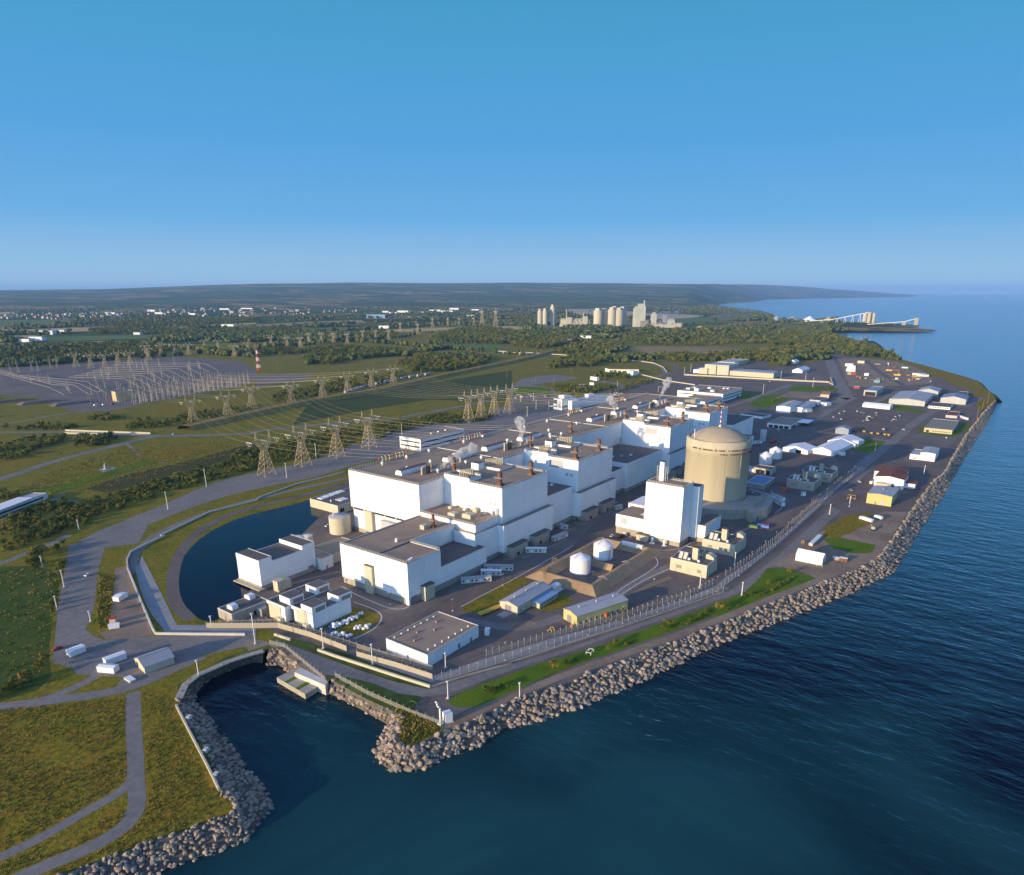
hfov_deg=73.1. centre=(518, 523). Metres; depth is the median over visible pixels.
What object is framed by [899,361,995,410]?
bank
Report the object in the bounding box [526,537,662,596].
oil bund
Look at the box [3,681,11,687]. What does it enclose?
bush
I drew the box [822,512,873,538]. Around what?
verge
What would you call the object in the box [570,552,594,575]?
oil tank
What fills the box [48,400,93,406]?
earth bank
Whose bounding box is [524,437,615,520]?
reactor building
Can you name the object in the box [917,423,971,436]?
lawn
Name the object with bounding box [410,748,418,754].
boulder
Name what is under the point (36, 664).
shrub
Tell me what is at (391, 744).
boulder
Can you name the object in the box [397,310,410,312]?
works building
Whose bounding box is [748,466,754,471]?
guard shed
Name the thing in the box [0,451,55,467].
meadow
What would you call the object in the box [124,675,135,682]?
concrete beam
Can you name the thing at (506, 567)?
portable office
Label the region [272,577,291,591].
small beige building
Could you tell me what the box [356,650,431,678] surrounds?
screen fence
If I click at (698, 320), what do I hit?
field
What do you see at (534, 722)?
riprap
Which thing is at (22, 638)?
meadow
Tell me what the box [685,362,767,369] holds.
yard
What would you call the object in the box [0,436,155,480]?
road
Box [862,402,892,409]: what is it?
barrack hut
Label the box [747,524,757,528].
covered stack
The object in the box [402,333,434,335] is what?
field
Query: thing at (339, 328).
field
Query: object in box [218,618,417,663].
fence
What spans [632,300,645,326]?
preheater tower
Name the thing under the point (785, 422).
gate building
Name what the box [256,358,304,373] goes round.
field
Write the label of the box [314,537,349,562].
store shed
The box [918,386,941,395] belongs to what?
gabled shed
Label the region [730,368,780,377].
long warehouse
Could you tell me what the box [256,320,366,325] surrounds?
field
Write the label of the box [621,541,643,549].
semi trailer
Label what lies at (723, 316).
field
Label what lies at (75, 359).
transmission tower
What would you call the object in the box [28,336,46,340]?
works building
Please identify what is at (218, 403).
meadow
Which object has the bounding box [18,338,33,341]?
works building
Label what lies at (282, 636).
vehicle barrier
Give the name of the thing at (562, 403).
office annex
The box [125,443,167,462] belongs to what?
path
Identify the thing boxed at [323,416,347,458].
transmission tower
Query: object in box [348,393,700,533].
turbine hall
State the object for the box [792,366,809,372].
peaked tent
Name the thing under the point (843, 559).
waste skip
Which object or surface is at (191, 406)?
transmission tower
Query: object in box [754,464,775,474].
fire garage
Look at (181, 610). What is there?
gravel
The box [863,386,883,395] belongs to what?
open shed
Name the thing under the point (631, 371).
pump station
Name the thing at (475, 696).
lawn
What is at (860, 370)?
yard
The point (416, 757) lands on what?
boulder
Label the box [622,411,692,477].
reactor building
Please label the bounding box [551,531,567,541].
portable office
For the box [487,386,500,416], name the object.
transmission tower
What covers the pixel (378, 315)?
works building
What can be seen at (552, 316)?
cement silos
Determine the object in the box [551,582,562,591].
generator box
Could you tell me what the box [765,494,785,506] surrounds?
portable office
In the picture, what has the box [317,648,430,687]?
vehicle barrier
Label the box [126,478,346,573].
road
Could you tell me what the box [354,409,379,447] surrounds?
transmission tower
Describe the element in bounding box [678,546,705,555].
transformer bay
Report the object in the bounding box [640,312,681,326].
cement works
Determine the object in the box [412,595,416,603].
roller door
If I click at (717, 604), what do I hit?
shrub
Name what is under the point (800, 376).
pavement
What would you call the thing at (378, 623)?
kerb strip
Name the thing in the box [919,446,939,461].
white shed
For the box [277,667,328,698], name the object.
dock
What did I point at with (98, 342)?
field
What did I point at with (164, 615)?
strip
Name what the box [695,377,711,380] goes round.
verge
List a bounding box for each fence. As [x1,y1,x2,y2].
[206,621,346,650]
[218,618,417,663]
[269,638,321,677]
[335,670,433,716]
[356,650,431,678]
[432,587,723,679]
[486,583,712,656]
[721,470,857,584]
[725,499,815,575]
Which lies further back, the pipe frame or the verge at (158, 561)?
the verge at (158, 561)
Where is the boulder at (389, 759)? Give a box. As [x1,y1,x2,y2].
[386,757,393,762]
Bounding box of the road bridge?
[64,429,150,434]
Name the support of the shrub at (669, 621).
on the lawn at (475, 696)
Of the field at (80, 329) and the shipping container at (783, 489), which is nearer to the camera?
the shipping container at (783, 489)
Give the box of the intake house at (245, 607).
[217,592,266,622]
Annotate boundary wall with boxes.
[638,373,694,384]
[685,374,832,384]
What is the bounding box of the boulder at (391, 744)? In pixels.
[387,740,394,748]
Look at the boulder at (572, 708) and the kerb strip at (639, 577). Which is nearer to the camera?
the boulder at (572, 708)
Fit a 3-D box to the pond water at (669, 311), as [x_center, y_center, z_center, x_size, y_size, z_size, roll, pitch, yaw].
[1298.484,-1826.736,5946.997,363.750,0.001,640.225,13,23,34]
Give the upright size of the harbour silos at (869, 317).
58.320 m
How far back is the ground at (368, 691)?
3335.07 m
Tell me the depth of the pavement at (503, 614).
371.98 m
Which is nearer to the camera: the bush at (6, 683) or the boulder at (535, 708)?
the boulder at (535, 708)
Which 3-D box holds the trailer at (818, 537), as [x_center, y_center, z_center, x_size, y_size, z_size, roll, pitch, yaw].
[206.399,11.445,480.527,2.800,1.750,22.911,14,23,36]
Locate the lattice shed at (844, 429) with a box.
[835,425,851,434]
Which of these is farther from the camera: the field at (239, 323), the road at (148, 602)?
the field at (239, 323)
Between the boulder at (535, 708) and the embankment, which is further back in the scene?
the embankment
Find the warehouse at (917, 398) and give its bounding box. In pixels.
[889,391,934,405]
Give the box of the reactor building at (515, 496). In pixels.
[444,458,552,557]
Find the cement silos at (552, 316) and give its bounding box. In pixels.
[538,305,554,325]
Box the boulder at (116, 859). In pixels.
[112,856,120,862]
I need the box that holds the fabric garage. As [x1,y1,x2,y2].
[795,548,825,564]
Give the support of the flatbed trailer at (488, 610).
on the pavement at (787, 465)
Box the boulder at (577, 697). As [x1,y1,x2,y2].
[574,695,580,700]
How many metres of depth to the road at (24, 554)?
458.57 m
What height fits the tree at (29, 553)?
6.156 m
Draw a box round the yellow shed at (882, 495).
[866,485,898,506]
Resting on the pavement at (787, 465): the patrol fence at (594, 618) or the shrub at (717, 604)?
the patrol fence at (594, 618)
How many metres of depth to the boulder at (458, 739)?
271.51 m
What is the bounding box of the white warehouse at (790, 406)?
[776,400,815,412]
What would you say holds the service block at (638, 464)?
on the pavement at (787, 465)
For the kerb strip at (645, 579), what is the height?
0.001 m
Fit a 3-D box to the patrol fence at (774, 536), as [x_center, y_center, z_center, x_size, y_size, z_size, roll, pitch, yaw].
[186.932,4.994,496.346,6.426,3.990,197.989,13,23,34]
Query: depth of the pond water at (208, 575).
461.98 m
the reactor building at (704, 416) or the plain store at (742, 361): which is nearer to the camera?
the reactor building at (704, 416)
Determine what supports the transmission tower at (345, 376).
on the terrain at (62, 678)
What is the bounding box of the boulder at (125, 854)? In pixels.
[122,851,130,857]
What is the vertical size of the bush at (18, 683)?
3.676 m
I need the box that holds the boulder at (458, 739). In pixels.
[456,735,461,742]
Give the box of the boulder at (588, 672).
[585,670,591,676]
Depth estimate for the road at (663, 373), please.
1482.47 m
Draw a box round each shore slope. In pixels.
[65,653,268,874]
[267,649,299,670]
[328,405,991,769]
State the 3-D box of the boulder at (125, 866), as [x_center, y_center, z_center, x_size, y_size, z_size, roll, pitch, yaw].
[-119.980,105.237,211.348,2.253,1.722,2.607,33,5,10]
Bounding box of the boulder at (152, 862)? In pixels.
[150,859,155,865]
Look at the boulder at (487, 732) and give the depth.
277.62 m
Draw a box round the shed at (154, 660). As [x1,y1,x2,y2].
[134,647,174,673]
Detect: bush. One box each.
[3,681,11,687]
[7,677,18,682]
[8,683,16,690]
[13,538,21,544]
[14,678,28,687]
[19,512,27,518]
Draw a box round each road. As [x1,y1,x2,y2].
[0,401,489,436]
[0,411,86,424]
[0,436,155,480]
[0,535,71,564]
[0,654,205,709]
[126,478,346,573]
[135,566,176,625]
[261,347,668,394]
[275,468,872,696]
[351,509,621,614]
[461,614,563,629]
[598,338,679,375]
[610,543,701,594]
[724,384,792,407]
[768,491,794,521]
[812,353,852,411]
[813,397,857,421]
[820,432,892,441]
[849,397,983,473]
[873,391,899,402]
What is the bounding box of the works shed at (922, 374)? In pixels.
[912,373,928,376]
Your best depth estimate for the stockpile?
4141.26 m
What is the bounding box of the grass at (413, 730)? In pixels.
[0,440,441,874]
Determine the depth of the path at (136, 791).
236.06 m
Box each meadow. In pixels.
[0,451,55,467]
[0,566,60,701]
[0,685,239,874]
[87,443,255,492]
[141,442,224,462]
[147,395,253,413]
[294,370,511,423]
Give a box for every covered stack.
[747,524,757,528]
[757,523,769,528]
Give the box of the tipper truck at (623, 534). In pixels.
[617,532,626,538]
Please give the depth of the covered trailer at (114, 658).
323.21 m
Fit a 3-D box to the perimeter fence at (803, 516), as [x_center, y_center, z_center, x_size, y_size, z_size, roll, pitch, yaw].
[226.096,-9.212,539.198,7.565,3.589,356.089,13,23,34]
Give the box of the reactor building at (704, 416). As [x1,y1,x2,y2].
[665,399,727,431]
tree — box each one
[22,558,31,566]
[25,550,32,557]
[30,545,41,552]
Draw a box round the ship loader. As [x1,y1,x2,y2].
[867,318,918,324]
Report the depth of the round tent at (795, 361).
1663.10 m
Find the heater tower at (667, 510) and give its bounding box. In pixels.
[616,460,720,546]
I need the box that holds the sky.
[0,0,1023,293]
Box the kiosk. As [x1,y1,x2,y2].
[484,627,489,635]
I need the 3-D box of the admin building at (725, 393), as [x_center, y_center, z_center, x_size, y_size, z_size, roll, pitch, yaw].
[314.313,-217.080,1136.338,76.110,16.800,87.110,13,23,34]
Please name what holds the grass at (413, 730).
on the terrain at (62, 678)
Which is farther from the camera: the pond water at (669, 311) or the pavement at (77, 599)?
the pond water at (669, 311)
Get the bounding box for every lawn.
[38,460,157,493]
[450,568,813,706]
[739,392,757,399]
[748,394,789,408]
[789,386,837,391]
[850,439,884,453]
[893,405,925,412]
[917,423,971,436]
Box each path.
[0,499,92,519]
[0,777,139,860]
[4,674,102,709]
[11,691,145,874]
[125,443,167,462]
[331,357,410,367]
[864,360,909,387]
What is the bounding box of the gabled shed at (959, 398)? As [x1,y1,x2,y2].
[940,393,968,404]
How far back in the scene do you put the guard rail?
1721.94 m
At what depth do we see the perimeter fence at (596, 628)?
356.35 m
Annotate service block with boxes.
[420,503,498,561]
[547,482,572,527]
[608,437,661,491]
[612,466,622,493]
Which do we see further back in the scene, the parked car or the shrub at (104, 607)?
the shrub at (104, 607)
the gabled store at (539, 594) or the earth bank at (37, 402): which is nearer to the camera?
the gabled store at (539, 594)
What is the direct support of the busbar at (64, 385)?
on the gravel at (9, 385)
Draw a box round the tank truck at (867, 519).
[859,516,873,522]
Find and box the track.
[442,556,875,728]
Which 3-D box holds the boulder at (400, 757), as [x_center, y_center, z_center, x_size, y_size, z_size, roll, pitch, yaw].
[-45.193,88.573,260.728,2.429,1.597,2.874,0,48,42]
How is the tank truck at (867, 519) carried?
on the yard at (887, 525)
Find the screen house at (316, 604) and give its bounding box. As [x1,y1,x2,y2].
[266,579,351,630]
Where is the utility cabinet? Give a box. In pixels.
[442,709,453,724]
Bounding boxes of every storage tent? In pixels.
[783,442,815,454]
[811,434,863,455]
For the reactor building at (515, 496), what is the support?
on the pavement at (787, 465)
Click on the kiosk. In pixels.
(487, 631)
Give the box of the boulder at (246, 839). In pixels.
[243,837,249,842]
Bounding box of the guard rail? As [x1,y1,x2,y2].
[525,352,666,371]
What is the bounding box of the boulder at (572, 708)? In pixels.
[569,705,576,710]
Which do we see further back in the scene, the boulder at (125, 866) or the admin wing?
the admin wing
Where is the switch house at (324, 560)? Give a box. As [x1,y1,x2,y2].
[315,551,333,569]
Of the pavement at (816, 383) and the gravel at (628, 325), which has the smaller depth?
the pavement at (816, 383)
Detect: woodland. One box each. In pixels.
[0,304,868,366]
[0,305,901,696]
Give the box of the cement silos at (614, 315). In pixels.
[593,306,626,326]
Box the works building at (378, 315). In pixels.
[366,314,385,317]
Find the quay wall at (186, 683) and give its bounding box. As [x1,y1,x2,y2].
[175,649,263,698]
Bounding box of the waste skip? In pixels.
[840,556,847,561]
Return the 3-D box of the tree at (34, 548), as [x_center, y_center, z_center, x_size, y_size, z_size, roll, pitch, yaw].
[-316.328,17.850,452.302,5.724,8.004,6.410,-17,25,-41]
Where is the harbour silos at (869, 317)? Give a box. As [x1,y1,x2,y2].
[804,312,875,322]
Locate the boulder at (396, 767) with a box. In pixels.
[392,763,401,770]
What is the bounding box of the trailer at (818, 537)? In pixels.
[809,534,821,545]
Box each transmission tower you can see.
[71,352,79,365]
[84,353,94,368]
[97,352,108,366]
[111,350,121,364]
[179,398,200,422]
[217,391,232,414]
[242,384,257,407]
[246,430,278,477]
[282,381,295,402]
[285,423,314,467]
[316,376,328,396]
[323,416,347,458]
[340,371,353,390]
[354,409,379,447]
[364,368,375,387]
[388,367,398,384]
[461,389,476,421]
[473,388,489,417]
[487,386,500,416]
[501,383,517,412]
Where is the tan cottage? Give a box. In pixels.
[820,391,830,397]
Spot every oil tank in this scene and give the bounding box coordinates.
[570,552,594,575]
[593,539,617,560]
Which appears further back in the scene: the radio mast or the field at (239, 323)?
the field at (239, 323)
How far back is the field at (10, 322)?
4000.74 m
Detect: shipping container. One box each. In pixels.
[780,487,787,491]
[846,368,855,371]
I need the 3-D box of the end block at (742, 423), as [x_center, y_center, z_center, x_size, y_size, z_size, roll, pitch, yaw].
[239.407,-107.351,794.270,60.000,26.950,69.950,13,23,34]
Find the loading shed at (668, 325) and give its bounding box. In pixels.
[649,323,680,327]
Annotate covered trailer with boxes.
[66,644,85,657]
[96,663,119,673]
[102,650,126,663]
[108,622,119,629]
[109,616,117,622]
[112,592,127,601]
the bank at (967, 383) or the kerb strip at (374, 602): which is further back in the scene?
the bank at (967, 383)
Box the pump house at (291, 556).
[233,534,316,591]
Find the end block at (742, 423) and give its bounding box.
[726,413,753,444]
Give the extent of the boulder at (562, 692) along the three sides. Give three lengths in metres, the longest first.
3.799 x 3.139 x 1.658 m
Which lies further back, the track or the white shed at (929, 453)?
the white shed at (929, 453)
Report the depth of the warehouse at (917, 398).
1070.54 m
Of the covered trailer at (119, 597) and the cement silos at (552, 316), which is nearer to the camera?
the covered trailer at (119, 597)
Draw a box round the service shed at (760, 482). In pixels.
[747,475,774,489]
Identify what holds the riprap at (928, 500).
on the ground at (368, 691)
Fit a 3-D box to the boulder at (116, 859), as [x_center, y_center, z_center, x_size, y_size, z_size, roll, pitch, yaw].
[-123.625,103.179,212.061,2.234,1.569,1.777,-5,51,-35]
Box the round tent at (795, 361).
[791,359,798,363]
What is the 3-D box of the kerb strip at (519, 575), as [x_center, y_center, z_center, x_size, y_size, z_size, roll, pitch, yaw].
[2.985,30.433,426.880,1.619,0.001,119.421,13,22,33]
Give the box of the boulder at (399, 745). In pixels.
[396,742,403,749]
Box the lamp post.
[250,613,256,643]
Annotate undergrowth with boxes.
[488,576,795,692]
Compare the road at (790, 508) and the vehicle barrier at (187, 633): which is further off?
the road at (790, 508)
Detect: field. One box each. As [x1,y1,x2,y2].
[0,320,69,325]
[0,341,151,344]
[1,327,110,331]
[15,335,43,337]
[47,334,159,340]
[211,323,255,325]
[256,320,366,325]
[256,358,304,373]
[302,327,353,330]
[386,326,511,331]
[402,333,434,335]
[443,344,503,349]
[512,354,663,382]
[631,346,743,353]
[656,317,720,324]
[708,312,753,320]
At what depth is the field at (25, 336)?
2668.31 m
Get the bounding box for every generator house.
[670,545,716,577]
[702,527,746,556]
[786,470,821,490]
[802,462,838,482]
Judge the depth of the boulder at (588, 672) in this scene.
313.33 m
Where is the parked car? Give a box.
[51,646,62,650]
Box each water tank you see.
[759,451,772,464]
[769,446,782,458]
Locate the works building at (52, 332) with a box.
[38,330,56,334]
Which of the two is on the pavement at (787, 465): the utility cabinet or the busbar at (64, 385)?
the utility cabinet
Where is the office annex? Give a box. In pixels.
[550,393,609,409]
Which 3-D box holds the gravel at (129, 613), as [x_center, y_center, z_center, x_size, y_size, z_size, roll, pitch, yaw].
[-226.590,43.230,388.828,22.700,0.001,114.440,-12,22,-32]
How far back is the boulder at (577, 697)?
300.53 m
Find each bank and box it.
[0,398,28,403]
[15,399,60,405]
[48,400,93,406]
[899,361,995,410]
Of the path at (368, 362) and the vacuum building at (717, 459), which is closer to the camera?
the vacuum building at (717, 459)
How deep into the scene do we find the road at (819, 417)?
1017.93 m
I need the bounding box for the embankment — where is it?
[177,350,558,430]
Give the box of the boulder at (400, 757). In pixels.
[397,754,402,761]
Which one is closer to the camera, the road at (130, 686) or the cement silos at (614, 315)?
the road at (130, 686)
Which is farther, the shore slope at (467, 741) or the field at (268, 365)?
the field at (268, 365)
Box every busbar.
[5,372,98,397]
[12,373,103,394]
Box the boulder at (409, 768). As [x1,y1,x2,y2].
[403,765,413,771]
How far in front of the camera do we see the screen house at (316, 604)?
363.43 m
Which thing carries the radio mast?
on the terrain at (62, 678)
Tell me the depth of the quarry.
5216.00 m
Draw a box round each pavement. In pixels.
[52,542,255,685]
[80,400,571,547]
[99,467,115,471]
[219,353,981,746]
[497,611,510,617]
[512,375,623,398]
[512,394,552,413]
[520,538,568,558]
[629,578,695,605]
[685,375,830,385]
[773,372,827,380]
[909,433,956,446]
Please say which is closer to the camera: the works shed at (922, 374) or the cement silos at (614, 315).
the works shed at (922, 374)
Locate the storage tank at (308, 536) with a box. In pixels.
[302,532,312,540]
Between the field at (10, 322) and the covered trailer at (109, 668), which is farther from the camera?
the field at (10, 322)
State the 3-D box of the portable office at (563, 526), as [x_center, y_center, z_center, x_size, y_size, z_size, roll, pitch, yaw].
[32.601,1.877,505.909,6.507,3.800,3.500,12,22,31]
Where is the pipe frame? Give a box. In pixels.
[402,700,416,710]
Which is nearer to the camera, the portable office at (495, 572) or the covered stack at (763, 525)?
the portable office at (495, 572)
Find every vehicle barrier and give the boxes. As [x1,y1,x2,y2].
[126,535,244,635]
[160,471,344,535]
[274,633,290,640]
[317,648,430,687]
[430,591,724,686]
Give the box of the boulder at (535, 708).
[532,706,538,711]
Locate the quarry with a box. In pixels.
[565,309,701,318]
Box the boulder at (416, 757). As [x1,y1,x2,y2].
[413,755,420,759]
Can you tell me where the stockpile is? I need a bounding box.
[803,316,815,320]
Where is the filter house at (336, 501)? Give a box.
[310,487,353,512]
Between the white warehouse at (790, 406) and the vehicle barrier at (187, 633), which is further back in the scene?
the white warehouse at (790, 406)
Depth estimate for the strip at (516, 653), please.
352.31 m
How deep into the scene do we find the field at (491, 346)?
2182.58 m
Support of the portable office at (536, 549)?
on the pavement at (787, 465)
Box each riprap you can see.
[56,400,996,874]
[210,472,956,855]
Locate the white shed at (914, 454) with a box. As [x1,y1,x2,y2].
[909,449,921,459]
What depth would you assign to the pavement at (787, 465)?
502.74 m
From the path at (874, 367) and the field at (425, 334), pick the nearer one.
the path at (874, 367)
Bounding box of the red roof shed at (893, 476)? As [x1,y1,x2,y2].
[873,465,917,489]
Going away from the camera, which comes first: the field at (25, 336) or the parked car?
the parked car
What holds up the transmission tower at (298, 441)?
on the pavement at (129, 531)
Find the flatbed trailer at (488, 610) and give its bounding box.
[477,604,500,615]
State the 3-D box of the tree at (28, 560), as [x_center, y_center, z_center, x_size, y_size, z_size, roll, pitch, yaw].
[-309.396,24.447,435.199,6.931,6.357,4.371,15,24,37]
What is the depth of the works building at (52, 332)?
2783.66 m
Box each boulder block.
[185,714,192,719]
[202,747,209,753]
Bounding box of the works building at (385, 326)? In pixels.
[379,325,389,327]
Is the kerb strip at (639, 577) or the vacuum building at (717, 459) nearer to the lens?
the kerb strip at (639, 577)
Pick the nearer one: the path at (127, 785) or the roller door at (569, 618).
the path at (127, 785)
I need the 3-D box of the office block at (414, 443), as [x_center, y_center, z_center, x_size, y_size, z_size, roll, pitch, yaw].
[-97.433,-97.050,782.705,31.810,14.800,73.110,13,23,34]
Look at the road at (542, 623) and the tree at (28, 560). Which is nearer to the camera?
the road at (542, 623)
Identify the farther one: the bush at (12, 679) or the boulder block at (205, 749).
the bush at (12, 679)
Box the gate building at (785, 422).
[767,417,813,428]
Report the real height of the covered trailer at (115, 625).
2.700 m
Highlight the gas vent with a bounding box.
[435,701,443,726]
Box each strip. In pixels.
[137,557,255,634]
[344,587,407,608]
[354,602,381,638]
[358,466,865,682]
[461,545,573,606]
[616,557,657,592]
[622,568,669,593]
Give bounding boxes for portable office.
[461,574,491,583]
[481,568,501,575]
[484,563,513,570]
[525,547,546,552]
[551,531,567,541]
[559,523,567,529]
[614,504,622,509]
[748,489,766,495]
[753,440,762,443]
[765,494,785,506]
[771,493,785,500]
[822,402,830,405]
[837,450,845,455]
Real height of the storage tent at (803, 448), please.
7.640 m
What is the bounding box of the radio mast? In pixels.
[256,347,260,370]
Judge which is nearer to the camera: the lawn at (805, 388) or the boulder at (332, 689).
the boulder at (332, 689)
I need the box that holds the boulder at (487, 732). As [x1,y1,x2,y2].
[484,730,491,734]
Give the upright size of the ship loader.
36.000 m
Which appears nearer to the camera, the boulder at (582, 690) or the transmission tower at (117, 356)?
the boulder at (582, 690)
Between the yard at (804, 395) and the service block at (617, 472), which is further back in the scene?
the yard at (804, 395)
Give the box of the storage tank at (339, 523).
[328,512,350,534]
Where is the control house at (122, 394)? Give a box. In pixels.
[111,390,132,400]
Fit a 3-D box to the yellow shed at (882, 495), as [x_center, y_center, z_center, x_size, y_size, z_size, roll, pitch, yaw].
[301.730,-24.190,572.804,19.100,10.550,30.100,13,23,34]
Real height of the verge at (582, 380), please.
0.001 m
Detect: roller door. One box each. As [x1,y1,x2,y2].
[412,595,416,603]
[505,605,510,611]
[567,614,571,622]
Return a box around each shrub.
[16,671,26,681]
[25,671,32,679]
[33,658,43,670]
[39,651,49,663]
[98,604,108,611]
[482,685,489,692]
[548,658,558,667]
[662,618,672,625]
[715,601,724,607]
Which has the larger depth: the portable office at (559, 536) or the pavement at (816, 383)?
the pavement at (816, 383)
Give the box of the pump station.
[602,367,638,375]
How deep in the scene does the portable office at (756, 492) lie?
588.93 m
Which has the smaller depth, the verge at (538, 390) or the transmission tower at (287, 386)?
the transmission tower at (287, 386)
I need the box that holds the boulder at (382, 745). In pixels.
[380,743,385,749]
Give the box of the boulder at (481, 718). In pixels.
[478,714,484,721]
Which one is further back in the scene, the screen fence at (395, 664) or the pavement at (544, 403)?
the pavement at (544, 403)
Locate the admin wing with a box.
[688,394,720,404]
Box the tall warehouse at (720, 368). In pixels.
[693,362,738,374]
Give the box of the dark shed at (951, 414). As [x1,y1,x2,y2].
[945,411,959,418]
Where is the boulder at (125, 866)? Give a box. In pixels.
[123,864,129,869]
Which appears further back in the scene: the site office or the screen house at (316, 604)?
the site office
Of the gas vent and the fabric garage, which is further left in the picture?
the gas vent
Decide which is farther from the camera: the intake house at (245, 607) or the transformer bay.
the transformer bay
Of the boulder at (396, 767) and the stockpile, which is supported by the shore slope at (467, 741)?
the boulder at (396, 767)
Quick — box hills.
[0,283,915,311]
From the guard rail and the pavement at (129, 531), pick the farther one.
the guard rail
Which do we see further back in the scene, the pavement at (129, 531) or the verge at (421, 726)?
the pavement at (129, 531)
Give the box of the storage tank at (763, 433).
[759,429,766,441]
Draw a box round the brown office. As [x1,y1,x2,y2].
[924,418,958,434]
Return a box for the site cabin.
[590,376,598,380]
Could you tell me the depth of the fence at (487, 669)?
340.51 m
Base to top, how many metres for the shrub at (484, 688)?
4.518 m
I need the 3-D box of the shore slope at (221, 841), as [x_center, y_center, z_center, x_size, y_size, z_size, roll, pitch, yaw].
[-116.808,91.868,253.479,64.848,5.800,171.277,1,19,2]
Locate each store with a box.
[386,611,478,666]
[499,581,557,614]
[563,593,627,626]
[718,359,747,364]
[740,412,770,418]
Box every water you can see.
[155,294,1023,874]
[179,500,327,620]
[658,311,680,312]
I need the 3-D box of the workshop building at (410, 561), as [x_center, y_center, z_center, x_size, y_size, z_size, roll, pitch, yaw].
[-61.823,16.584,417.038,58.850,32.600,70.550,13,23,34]
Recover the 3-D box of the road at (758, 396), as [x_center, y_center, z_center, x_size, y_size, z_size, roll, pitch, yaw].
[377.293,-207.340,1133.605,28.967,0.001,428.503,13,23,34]
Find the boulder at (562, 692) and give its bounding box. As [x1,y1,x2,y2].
[559,690,567,694]
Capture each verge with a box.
[86,574,115,632]
[99,544,131,568]
[144,538,202,624]
[396,705,445,746]
[461,577,529,612]
[501,553,524,559]
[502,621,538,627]
[513,386,554,395]
[531,377,619,396]
[534,593,573,610]
[538,540,553,545]
[558,528,574,531]
[633,576,671,592]
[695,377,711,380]
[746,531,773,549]
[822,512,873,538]
[823,538,875,552]
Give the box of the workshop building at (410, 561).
[340,514,485,605]
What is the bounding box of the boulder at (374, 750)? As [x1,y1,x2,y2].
[371,748,377,753]
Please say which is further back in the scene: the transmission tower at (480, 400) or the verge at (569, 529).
the transmission tower at (480, 400)
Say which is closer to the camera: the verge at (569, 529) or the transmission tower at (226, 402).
the verge at (569, 529)
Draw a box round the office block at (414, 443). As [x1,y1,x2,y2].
[400,426,464,451]
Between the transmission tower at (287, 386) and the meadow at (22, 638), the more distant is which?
the transmission tower at (287, 386)
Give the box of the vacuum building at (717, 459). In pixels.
[684,409,772,522]
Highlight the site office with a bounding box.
[928,402,953,409]
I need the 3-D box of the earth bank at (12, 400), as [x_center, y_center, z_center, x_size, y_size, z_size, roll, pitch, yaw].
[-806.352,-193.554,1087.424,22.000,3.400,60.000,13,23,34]
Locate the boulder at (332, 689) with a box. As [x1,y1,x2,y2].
[330,686,335,692]
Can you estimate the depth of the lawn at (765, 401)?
1092.00 m
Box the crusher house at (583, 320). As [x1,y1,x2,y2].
[560,310,589,326]
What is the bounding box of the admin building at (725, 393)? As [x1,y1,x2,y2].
[677,385,741,401]
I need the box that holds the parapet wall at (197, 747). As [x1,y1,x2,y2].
[175,704,219,789]
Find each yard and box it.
[323,607,379,636]
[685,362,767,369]
[766,512,907,577]
[776,391,819,398]
[837,358,931,387]
[911,386,970,392]
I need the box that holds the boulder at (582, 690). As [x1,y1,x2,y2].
[579,688,586,693]
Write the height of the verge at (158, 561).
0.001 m
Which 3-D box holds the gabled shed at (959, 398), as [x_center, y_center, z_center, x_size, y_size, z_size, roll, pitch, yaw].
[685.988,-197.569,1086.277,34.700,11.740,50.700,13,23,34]
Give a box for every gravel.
[0,357,255,410]
[99,567,152,639]
[166,484,342,620]
[244,640,326,680]
[256,374,310,385]
[536,324,642,327]
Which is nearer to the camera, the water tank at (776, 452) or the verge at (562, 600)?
the verge at (562, 600)
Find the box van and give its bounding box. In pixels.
[874,515,882,519]
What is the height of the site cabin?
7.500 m
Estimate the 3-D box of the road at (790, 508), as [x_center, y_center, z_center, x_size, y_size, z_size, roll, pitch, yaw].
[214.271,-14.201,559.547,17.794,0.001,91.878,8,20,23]
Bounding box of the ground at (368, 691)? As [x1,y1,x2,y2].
[0,299,996,873]
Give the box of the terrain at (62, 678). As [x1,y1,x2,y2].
[0,316,953,705]

